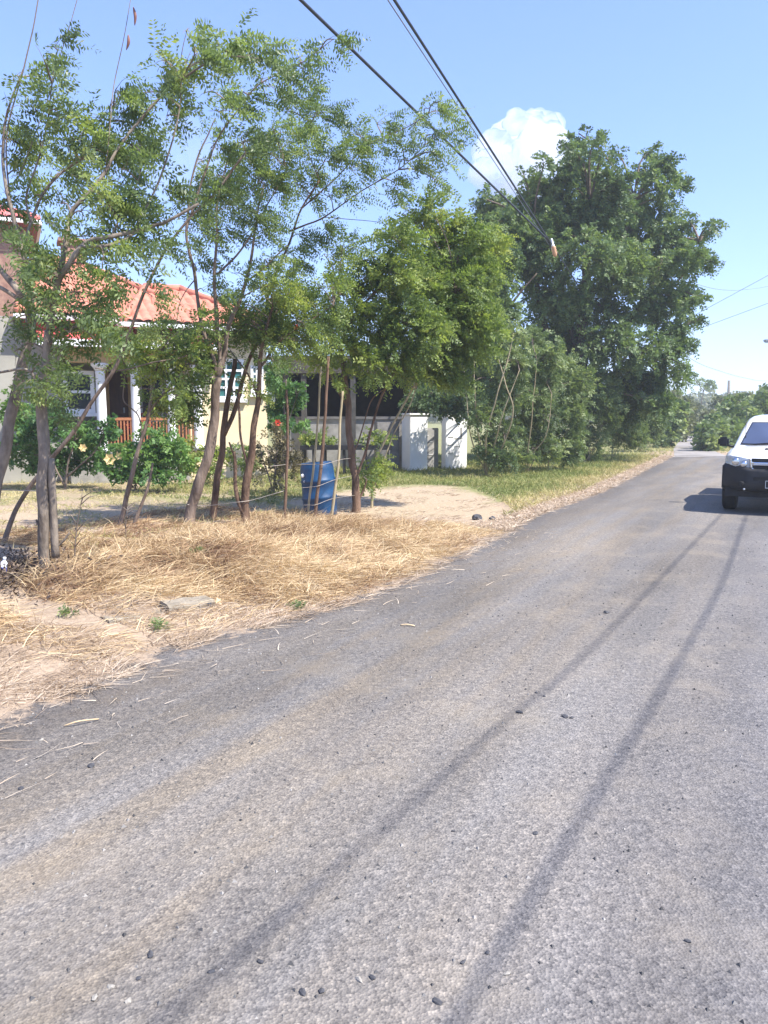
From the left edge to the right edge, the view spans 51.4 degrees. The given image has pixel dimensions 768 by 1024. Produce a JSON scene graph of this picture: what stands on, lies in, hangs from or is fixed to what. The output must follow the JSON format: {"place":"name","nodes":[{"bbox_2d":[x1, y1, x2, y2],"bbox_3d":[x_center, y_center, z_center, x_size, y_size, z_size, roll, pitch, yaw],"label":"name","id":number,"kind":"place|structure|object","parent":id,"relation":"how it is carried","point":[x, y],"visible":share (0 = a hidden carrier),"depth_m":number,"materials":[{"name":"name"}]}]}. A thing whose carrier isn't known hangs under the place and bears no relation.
{"place":"outdoors","nodes":[
{"label":"outdoors","id":0,"kind":"place"},
{"bbox_2d":[0,475,402,551],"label":"yard grass","id":1,"kind":"structure","parent":0,"point":[83,504],"depth_m":15.28,"materials":[{"name":"beige plant"}]},
{"bbox_2d":[0,421,730,715],"bbox_3d":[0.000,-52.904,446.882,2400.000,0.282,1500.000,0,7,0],"label":"ground","id":2,"kind":"structure","parent":0,"point":[430,506],"depth_m":13.16,"materials":[{"name":"soil"}]},
{"bbox_2d":[1,557,7,570],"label":"plastic bottle","id":3,"kind":"object","parent":2,"relation":"on","point":[3,561],"visible":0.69,"depth_m":8.22,"materials":[{"name":"white plastic"}]},
{"bbox_2d":[0,388,123,489],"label":"garden bush","id":4,"kind":"object","parent":2,"relation":"on","point":[85,445],"visible":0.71,"depth_m":18.17,"materials":[{"name":"green plant"}]},
{"bbox_2d":[57,603,79,616],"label":"weed","id":5,"kind":"object","parent":2,"relation":"on","point":[65,611],"visible":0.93,"depth_m":6.55,"materials":[{"name":"green plant"}]},
{"bbox_2d":[0,539,137,611],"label":"leaf litter","id":6,"kind":"object","parent":2,"relation":"on","point":[21,566],"visible":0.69,"depth_m":7.98,"materials":[{"name":"brown plant"}]},
{"bbox_2d":[60,491,98,559],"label":"dry sapling","id":7,"kind":"object","parent":2,"relation":"on","point":[76,535],"visible":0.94,"depth_m":8.48,"materials":[{"name":"brown plant"}]},
{"bbox_2d":[0,0,178,497],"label":"feathery tree","id":8,"kind":"object","parent":2,"relation":"on","point":[98,141],"visible":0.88,"depth_m":8.48,"materials":[{"name":"green plant"}]},
{"bbox_2d":[117,502,137,535],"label":"dry sapling","id":9,"kind":"object","parent":2,"relation":"on","point":[128,517],"visible":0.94,"depth_m":10.89,"materials":[{"name":"brown plant"}]},
{"bbox_2d":[0,205,267,483],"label":"house","id":10,"kind":"structure","parent":2,"relation":"on","point":[108,401],"depth_m":21.19,"materials":[{"name":"beige paint"}]},
{"bbox_2d":[63,370,96,415],"bbox_3d":[-7.776,-3.023,20.349,0.862,1.159,0.127,-3,8,-25],"label":"window","id":11,"kind":"structure","parent":10,"relation":"in","point":[83,403],"depth_m":20.42,"materials":[{"name":"white glass"}]},
{"bbox_2d":[105,367,131,447],"bbox_3d":[-7.385,-2.888,22.233,0.694,2.247,0.097,-3,8,-25],"label":"door","id":12,"kind":"structure","parent":10,"relation":"in","point":[115,404],"depth_m":22.18,"materials":[{"name":"brown wood"}]},
{"bbox_2d":[118,413,151,439],"bbox_3d":[-6.488,-2.103,20.888,1.028,1.010,0.798,4,8,30],"label":"railing","id":13,"kind":"object","parent":10,"relation":"on","point":[141,414],"visible":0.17,"depth_m":20.79,"materials":[{"name":"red wood"}]},
{"bbox_2d":[139,375,163,421],"bbox_3d":[-6.591,-3.205,22.576,0.664,1.300,0.082,-3,8,-25],"label":"window","id":14,"kind":"structure","parent":10,"relation":"in","point":[142,410],"depth_m":22.49,"materials":[{"name":"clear glass"}]},
{"bbox_2d":[220,359,246,401],"bbox_3d":[-4.098,-3.498,21.241,0.884,1.138,0.127,-3,8,-25],"label":"window","id":15,"kind":"structure","parent":10,"relation":"in","point":[239,371],"depth_m":21.26,"materials":[{"name":"white glass"}]},
{"bbox_2d":[248,366,265,396],"bbox_3d":[-3.428,-3.534,21.551,0.466,0.827,0.127,-3,8,-25],"label":"window","id":16,"kind":"structure","parent":10,"relation":"in","point":[253,374],"depth_m":21.53,"materials":[{"name":"white glass"}]},
{"bbox_2d":[96,421,200,492],"bbox_3d":[-5.099,-1.132,17.375,2.179,1.690,1.171,0,7,0],"label":"garden bush","id":17,"kind":"object","parent":2,"relation":"on","point":[165,453],"visible":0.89,"depth_m":17.32,"materials":[{"name":"green plant"}]},
{"bbox_2d":[0,0,304,568],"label":"feathery tree","id":18,"kind":"object","parent":2,"relation":"on","point":[38,268],"visible":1,"depth_m":7.85,"materials":[{"name":"green plant"}]},
{"bbox_2d":[100,596,214,623],"bbox_3d":[-1.915,0.858,6.778,0.941,0.178,0.228,-6,9,-39],"label":"kerb stone","id":19,"kind":"object","parent":2,"relation":"on","point":[192,601],"visible":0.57,"depth_m":6.82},
{"bbox_2d":[148,617,171,631],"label":"weed","id":20,"kind":"object","parent":2,"relation":"on","point":[157,621],"visible":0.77,"depth_m":6.30,"materials":[{"name":"green plant"}]},
{"bbox_2d":[99,301,235,524],"bbox_3d":[-3.030,-1.330,11.771,2.046,3.493,1.580,-6,9,-39],"label":"feathery tree","id":21,"kind":"object","parent":2,"relation":"on","point":[189,344],"visible":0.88,"depth_m":11.62,"materials":[{"name":"green plant"}]},
{"bbox_2d":[1,29,370,542],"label":"feathery tree","id":22,"kind":"object","parent":2,"relation":"on","point":[234,102],"visible":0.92,"depth_m":9.78,"materials":[{"name":"green plant"}]},
{"bbox_2d":[0,498,377,556],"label":"thin straw","id":23,"kind":"object","parent":2,"relation":"on","point":[29,534],"visible":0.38,"depth_m":11.54,"materials":[{"name":"beige plant"}]},
{"bbox_2d":[189,546,207,552],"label":"weed","id":24,"kind":"object","parent":2,"relation":"on","point":[200,547],"visible":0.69,"depth_m":8.43,"materials":[{"name":"green plant"}]},
{"bbox_2d":[95,93,325,523],"bbox_3d":[-2.434,-2.669,11.730,3.216,6.258,1.632,0,7,0],"label":"feathery tree","id":25,"kind":"object","parent":2,"relation":"on","point":[266,217],"visible":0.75,"depth_m":11.56,"materials":[{"name":"green plant"}]},
{"bbox_2d":[187,491,282,505],"bbox_3d":[-2.296,-0.208,12.358,1.474,0.251,0.442,-2,7,-14],"label":"fence wire","id":26,"kind":"object","parent":25,"relation":"attached to","point":[235,502],"visible":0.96,"depth_m":12.31,"materials":[{"name":"metal"}]},
{"bbox_2d":[215,598,221,604],"bbox_3d":[-1.465,0.805,7.071,0.068,0.088,0.112,3,7,21],"label":"stone","id":27,"kind":"object","parent":2,"relation":"on","point":[217,600],"visible":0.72,"depth_m":7.05,"materials":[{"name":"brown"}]},
{"bbox_2d":[176,434,272,483],"bbox_3d":[-3.882,-1.213,19.403,2.434,1.355,1.336,0,7,0],"label":"garden bush","id":28,"kind":"object","parent":2,"relation":"on","point":[228,455],"visible":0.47,"depth_m":19.41,"materials":[{"name":"green plant"}]},
{"bbox_2d":[0,503,506,664],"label":"dry grass","id":29,"kind":"structure","parent":2,"relation":"on","point":[173,582],"depth_m":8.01,"materials":[{"name":"plant"}]},
{"bbox_2d":[0,517,535,776],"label":"pale dry grass","id":30,"kind":"structure","parent":2,"relation":"on","point":[116,676],"depth_m":6.21,"materials":[{"name":"plant"}]},
{"bbox_2d":[252,419,309,494],"bbox_3d":[-2.452,-1.100,16.930,1.528,1.727,1.144,4,8,31],"label":"hibiscus bush","id":31,"kind":"object","parent":2,"relation":"on","point":[278,471],"visible":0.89,"depth_m":16.89,"materials":[{"name":"green plant"}]},
{"bbox_2d":[283,390,288,519],"bbox_3d":[-1.524,-0.724,12.302,0.135,2.300,0.056,0,7,0],"label":"fence stake","id":32,"kind":"object","parent":2,"relation":"on","point":[287,454],"visible":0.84,"depth_m":12.26,"materials":[{"name":"brown wood"}]},
{"bbox_2d":[261,361,311,480],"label":"green sapling","id":33,"kind":"object","parent":2,"relation":"on","point":[274,384],"visible":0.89,"depth_m":20.20,"materials":[{"name":"green plant"}]},
{"bbox_2d":[286,599,306,610],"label":"weed","id":34,"kind":"object","parent":2,"relation":"on","point":[298,604],"visible":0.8,"depth_m":7.01,"materials":[{"name":"green plant"}]},
{"bbox_2d":[208,223,387,520],"bbox_3d":[-1.376,-1.974,12.074,2.902,4.706,1.678,0,7,0],"label":"feathery tree","id":35,"kind":"object","parent":2,"relation":"on","point":[272,325],"visible":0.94,"depth_m":12.00,"materials":[{"name":"green plant"}]},
{"bbox_2d":[307,367,321,513],"bbox_3d":[-1.104,-0.985,12.471,0.291,2.543,0.045,0,7,0],"label":"fence stake","id":36,"kind":"object","parent":2,"relation":"on","point":[311,482],"visible":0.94,"depth_m":12.45,"materials":[{"name":"brown wood"}]},
{"bbox_2d":[300,461,336,515],"bbox_3d":[-1.115,-0.387,13.619,0.628,0.976,0.610,0,7,0],"label":"plastic drum","id":37,"kind":"object","parent":2,"relation":"on","point":[326,489],"visible":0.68,"depth_m":13.38,"materials":[{"name":"blue plastic"}]},
{"bbox_2d":[313,356,329,516],"bbox_3d":[-0.984,-1.045,12.365,0.309,2.693,0.068,0,7,0],"label":"fence stake","id":38,"kind":"object","parent":2,"relation":"on","point":[323,442],"visible":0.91,"depth_m":12.34,"materials":[{"name":"brown wood"}]},
{"bbox_2d":[296,458,349,464],"bbox_3d":[-0.788,-0.838,13.009,0.439,0.058,1.569,4,8,30],"label":"fence wire","id":39,"kind":"object","parent":38,"relation":"attached to","point":[319,464],"visible":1,"depth_m":12.44,"materials":[{"name":"metal"}]},
{"bbox_2d":[331,391,343,513],"bbox_3d":[-0.769,-0.853,12.889,0.257,2.180,0.055,0,7,0],"label":"fence stake","id":40,"kind":"object","parent":2,"relation":"on","point":[338,461],"visible":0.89,"depth_m":12.87,"materials":[{"name":"brown wood"}]},
{"bbox_2d":[208,79,479,520],"bbox_3d":[-0.708,-3.007,12.347,4.365,6.859,1.671,0,7,0],"label":"feathery tree","id":41,"kind":"object","parent":2,"relation":"on","point":[362,149],"visible":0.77,"depth_m":12.07,"materials":[{"name":"green plant"}]},
{"bbox_2d":[298,426,397,474],"bbox_3d":[-1.055,-1.752,22.820,2.910,1.415,0.870,0,7,0],"label":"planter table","id":42,"kind":"object","parent":2,"relation":"on","point":[307,439],"visible":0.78,"depth_m":22.58,"materials":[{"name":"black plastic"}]},
{"bbox_2d":[272,356,424,468],"bbox_3d":[-0.932,-3.373,27.393,5.053,3.566,5.200,0,7,0],"label":"carport","id":43,"kind":"object","parent":2,"relation":"on","point":[388,410],"visible":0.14,"depth_m":25.24,"materials":[{"name":"metal"}]},
{"bbox_2d":[277,212,462,512],"bbox_3d":[-0.262,-2.489,13.752,3.144,5.283,2.005,0,7,0],"label":"feathery tree","id":44,"kind":"object","parent":2,"relation":"on","point":[402,285],"visible":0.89,"depth_m":13.29,"materials":[{"name":"green plant"}]},
{"bbox_2d":[93,452,660,515],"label":"lawn grass","id":45,"kind":"structure","parent":2,"relation":"on","point":[609,468],"depth_m":20.33,"materials":[{"name":"green plant"}]},
{"bbox_2d":[233,483,531,523],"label":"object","id":46,"kind":"object","parent":2,"relation":"on","point":[411,498],"visible":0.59,"depth_m":15.55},
{"bbox_2d":[374,422,398,469],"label":"block wall","id":47,"kind":"structure","parent":2,"relation":"on","point":[386,426],"depth_m":24.59,"materials":[{"name":"concrete"}]},
{"bbox_2d":[400,413,427,469],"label":"gate pillar","id":48,"kind":"structure","parent":2,"relation":"on","point":[414,440],"depth_m":24.38,"materials":[{"name":"white paint"}]},
{"bbox_2d":[427,428,437,468],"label":"block wall","id":49,"kind":"structure","parent":2,"relation":"on","point":[432,447],"depth_m":25.18,"materials":[{"name":"concrete"}]},
{"bbox_2d":[355,181,518,507],"bbox_3d":[0.893,-2.820,14.285,3.079,5.784,1.828,0,7,0],"label":"feathery tree","id":50,"kind":"object","parent":2,"relation":"on","point":[469,297],"visible":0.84,"depth_m":13.94,"materials":[{"name":"green plant"}]},
{"bbox_2d":[441,416,466,468],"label":"white wall","id":51,"kind":"structure","parent":2,"relation":"on","point":[454,447],"depth_m":25.17,"materials":[{"name":"paint"}]},
{"bbox_2d":[397,233,536,465],"bbox_3d":[2.096,-5.099,24.916,3.896,7.757,5.813,4,8,29],"label":"shade tree","id":52,"kind":"object","parent":2,"relation":"on","point":[428,400],"visible":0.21,"depth_m":24.61,"materials":[{"name":"green plant"}]},
{"bbox_2d":[472,514,481,519],"bbox_3d":[1.522,0.103,12.994,0.166,0.147,0.176,0,7,-2],"label":"stone","id":53,"kind":"object","parent":2,"relation":"on","point":[476,516],"visible":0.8,"depth_m":12.95,"materials":[{"name":"grey stone"}]},
{"bbox_2d":[267,387,732,423],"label":"wood","id":54,"kind":"object","parent":2,"relation":"on","point":[705,398],"depth_m":153.76,"materials":[{"name":"green plant"}]},
{"bbox_2d":[462,317,543,476],"bbox_3d":[3.117,-3.047,21.659,2.245,4.479,1.883,-5,9,-36],"label":"roadside shrub","id":55,"kind":"object","parent":2,"relation":"on","point":[490,405],"visible":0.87,"depth_m":21.55,"materials":[{"name":"green plant"}]},
{"bbox_2d":[501,323,573,471],"bbox_3d":[4.393,-3.255,23.116,2.008,4.545,2.269,3,8,26],"label":"roadside shrub","id":56,"kind":"object","parent":2,"relation":"on","point":[544,381],"visible":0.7,"depth_m":22.93,"materials":[{"name":"green plant"}]},
{"bbox_2d":[532,348,604,469],"bbox_3d":[5.493,-3.111,24.538,2.444,3.879,1.750,5,8,35],"label":"roadside shrub","id":57,"kind":"object","parent":2,"relation":"on","point":[575,386],"visible":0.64,"depth_m":24.19,"materials":[{"name":"green plant"}]},
{"bbox_2d":[465,454,674,530],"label":"fringe grass","id":58,"kind":"structure","parent":2,"relation":"on","point":[607,484],"depth_m":15.79,"materials":[{"name":"plant"}]},
{"bbox_2d":[464,123,729,461],"bbox_3d":[7.652,-7.681,28.200,9.497,12.143,5.426,0,7,0],"label":"shade tree","id":59,"kind":"object","parent":2,"relation":"on","point":[623,259],"visible":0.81,"depth_m":27.60,"materials":[{"name":"green plant"}]},
{"bbox_2d":[564,369,630,461],"bbox_3d":[7.413,-3.320,28.146,2.302,3.457,2.276,0,7,0],"label":"roadside shrub","id":60,"kind":"object","parent":2,"relation":"on","point":[608,407],"visible":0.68,"depth_m":27.86,"materials":[{"name":"green plant"}]},
{"bbox_2d":[595,412,654,456],"bbox_3d":[9.626,-3.594,31.808,2.545,3.080,2.341,0,7,0],"label":"roadside shrub","id":61,"kind":"object","parent":2,"relation":"on","point":[626,438],"visible":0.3,"depth_m":31.47,"materials":[{"name":"green plant"}]},
{"bbox_2d":[625,414,672,450],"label":"roadside shrub","id":62,"kind":"object","parent":2,"relation":"on","point":[656,434],"visible":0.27,"depth_m":36.76,"materials":[{"name":"green plant"}]},
{"bbox_2d":[589,442,731,454],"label":"track grass","id":63,"kind":"structure","parent":2,"relation":"on","point":[650,451],"depth_m":36.92,"materials":[{"name":"green plant"}]},
{"bbox_2d":[654,399,693,447],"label":"hedge bush","id":64,"kind":"object","parent":2,"relation":"on","point":[671,437],"visible":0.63,"depth_m":41.13,"materials":[{"name":"green plant"}]},
{"bbox_2d":[667,389,681,429],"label":"hedge bush","id":65,"kind":"object","parent":2,"relation":"on","point":[676,395],"visible":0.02,"depth_m":68.87,"materials":[{"name":"green plant"}]},
{"bbox_2d":[676,397,698,441],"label":"hedge bush","id":66,"kind":"object","parent":2,"relation":"on","point":[690,423],"visible":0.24,"depth_m":49.60,"materials":[{"name":"green plant"}]},
{"bbox_2d":[687,402,701,437],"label":"hedge bush","id":67,"kind":"object","parent":2,"relation":"on","point":[695,415],"visible":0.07,"depth_m":59.23,"materials":[{"name":"green plant"}]},
{"bbox_2d":[689,395,704,430],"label":"hedge bush","id":68,"kind":"object","parent":2,"relation":"on","point":[699,405],"visible":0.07,"depth_m":72.85,"materials":[{"name":"green plant"}]},
{"bbox_2d":[690,371,717,404],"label":"wispy tree","id":69,"kind":"object","parent":2,"relation":"on","point":[708,384],"visible":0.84,"depth_m":93.85,"materials":[{"name":"green plant"}]},
{"bbox_2d":[693,408,716,428],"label":"hedge bush","id":70,"kind":"object","parent":2,"relation":"on","point":[703,412],"visible":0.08,"depth_m":51.70,"materials":[{"name":"green plant"}]},
{"bbox_2d":[690,419,730,450],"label":"hedge bush","id":71,"kind":"object","parent":2,"relation":"on","point":[708,438],"visible":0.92,"depth_m":37.65,"materials":[{"name":"green plant"}]},
{"bbox_2d":[706,394,725,409],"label":"hedge bush","id":72,"kind":"object","parent":2,"relation":"on","point":[716,399],"visible":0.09,"depth_m":59.60,"materials":[{"name":"green plant"}]},
{"bbox_2d":[698,410,735,447],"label":"hedge bush","id":73,"kind":"object","parent":2,"relation":"on","point":[726,427],"visible":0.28,"depth_m":39.49,"materials":[{"name":"green plant"}]},
{"bbox_2d":[727,380,729,394],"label":"utility pole","id":74,"kind":"object","parent":2,"relation":"on","point":[728,389],"visible":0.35,"depth_m":86.91,"materials":[{"name":"grey concrete"}]},
{"bbox_2d":[714,401,748,446],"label":"hedge bush","id":75,"kind":"object","parent":2,"relation":"on","point":[733,412],"visible":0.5,"depth_m":41.16,"materials":[{"name":"green plant"}]},
{"bbox_2d":[715,392,753,427],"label":"hedge bush","id":76,"kind":"object","parent":2,"relation":"on","point":[730,397],"visible":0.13,"depth_m":45.35,"materials":[{"name":"green plant"}]},
{"bbox_2d":[732,390,753,411],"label":"hedge bush","id":77,"kind":"object","parent":2,"relation":"on","point":[750,393],"visible":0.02,"depth_m":65.47,"materials":[{"name":"green plant"}]},
{"bbox_2d":[741,382,767,429],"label":"hedge bush","id":78,"kind":"object","parent":2,"relation":"on","point":[759,404],"visible":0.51,"depth_m":43.72,"materials":[{"name":"green plant"}]},
{"bbox_2d":[0,455,767,1023],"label":"road","id":79,"kind":"structure","parent":0,"point":[670,511],"depth_m":3.51,"materials":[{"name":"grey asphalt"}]},
{"bbox_2d":[64,718,98,725],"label":"straw stalk","id":80,"kind":"object","parent":79,"relation":"on","point":[81,720],"visible":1,"depth_m":4.38,"materials":[{"name":"beige plant"}]},
{"bbox_2d":[87,763,94,767],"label":"pebble","id":81,"kind":"object","parent":79,"relation":"on","point":[91,765],"visible":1,"depth_m":3.87,"materials":[{"name":"stone"}]},
{"bbox_2d":[92,993,97,1000],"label":"pebble","id":82,"kind":"object","parent":79,"relation":"on","point":[94,997],"visible":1,"depth_m":2.33,"materials":[{"name":"stone"}]},
{"bbox_2d":[107,984,114,988],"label":"pebble","id":83,"kind":"object","parent":79,"relation":"on","point":[110,986],"visible":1,"depth_m":2.38,"materials":[{"name":"stone"}]},
{"bbox_2d":[124,997,131,1003],"bbox_3d":[-0.745,1.422,2.320,0.021,0.012,0.016,-5,8,-33],"label":"pebble","id":84,"kind":"object","parent":79,"relation":"on","point":[128,1000],"visible":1,"depth_m":2.32,"materials":[{"name":"stone"}]},
{"bbox_2d":[148,950,153,958],"bbox_3d":[-0.738,1.397,2.522,0.017,0.014,0.039,-2,7,-19],"label":"pebble","id":85,"kind":"object","parent":79,"relation":"on","point":[150,954],"visible":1,"depth_m":2.51,"materials":[{"name":"stone"}]},
{"bbox_2d":[0,527,574,827],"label":"loose straw","id":86,"kind":"object","parent":79,"relation":"on","point":[167,670],"visible":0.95,"depth_m":5.82,"materials":[{"name":"beige plant"}]},
{"bbox_2d":[299,987,305,996],"bbox_3d":[-0.241,1.418,2.356,0.020,0.015,0.037,-3,8,-25],"label":"pebble","id":87,"kind":"object","parent":79,"relation":"on","point":[302,991],"visible":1,"depth_m":2.35,"materials":[{"name":"stone"}]},
{"bbox_2d":[318,988,324,992],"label":"pebble","id":88,"kind":"object","parent":79,"relation":"on","point":[321,990],"visible":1,"depth_m":2.36,"materials":[{"name":"stone"}]},
{"bbox_2d":[355,976,362,982],"bbox_3d":[-0.074,1.413,2.408,0.015,0.013,0.032,-7,10,-43],"label":"pebble","id":89,"kind":"object","parent":79,"relation":"on","point":[358,978],"visible":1,"depth_m":2.40,"materials":[{"name":"stone"}]},
{"bbox_2d":[369,974,375,980],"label":"pebble","id":90,"kind":"object","parent":79,"relation":"on","point":[372,977],"visible":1,"depth_m":2.41,"materials":[{"name":"stone"}]},
{"bbox_2d":[433,997,442,1005],"bbox_3d":[0.154,1.425,2.319,0.019,0.014,0.036,-5,8,-33],"label":"pebble","id":91,"kind":"object","parent":79,"relation":"on","point":[437,1001],"visible":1,"depth_m":2.31,"materials":[{"name":"stone"}]},
{"bbox_2d":[718,412,767,508],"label":"pickup truck","id":92,"kind":"object","parent":79,"relation":"on","point":[745,470],"visible":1,"depth_m":13.81,"materials":[{"name":"white paint"}]},
{"bbox_2d":[0,0,767,396],"label":"sky","id":93,"kind":"structure","parent":0,"point":[688,76],"materials":[{"name":"blue"}]},
{"bbox_2d":[387,0,548,244],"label":"power line","id":94,"kind":"object","parent":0,"point":[453,99],"visible":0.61,"depth_m":12.61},
{"bbox_2d":[393,0,577,284],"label":"power line","id":95,"kind":"object","parent":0,"point":[439,70],"visible":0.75,"depth_m":12.60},
{"bbox_2d":[551,238,556,256],"bbox_3d":[4.644,-7.224,21.802,0.193,0.493,0.153,0,7,0],"label":"insulator","id":96,"kind":"object","parent":95,"relation":"hanging from","point":[554,249],"visible":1,"depth_m":21.76,"materials":[{"name":"ceramic"}]},
{"bbox_2d":[299,0,550,250],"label":"power line","id":97,"kind":"object","parent":96,"relation":"attached to","point":[336,34],"visible":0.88,"depth_m":12.14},
{"bbox_2d":[603,303,767,367],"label":"service wire","id":98,"kind":"object","parent":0,"point":[727,318],"visible":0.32,"depth_m":35.16,"materials":[{"name":"grey metal"}]},
{"bbox_2d":[609,275,767,361],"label":"service wire","id":99,"kind":"object","parent":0,"point":[729,296],"visible":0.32,"depth_m":35.00,"materials":[{"name":"grey metal"}]},
{"bbox_2d":[674,433,724,455],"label":"track","id":100,"kind":"structure","parent":0,"point":[684,448],"depth_m":37.05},
{"bbox_2d":[683,353,758,380],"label":"service wire","id":101,"kind":"object","parent":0,"point":[721,371],"visible":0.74,"depth_m":46.76,"materials":[{"name":"grey metal"}]}
]}

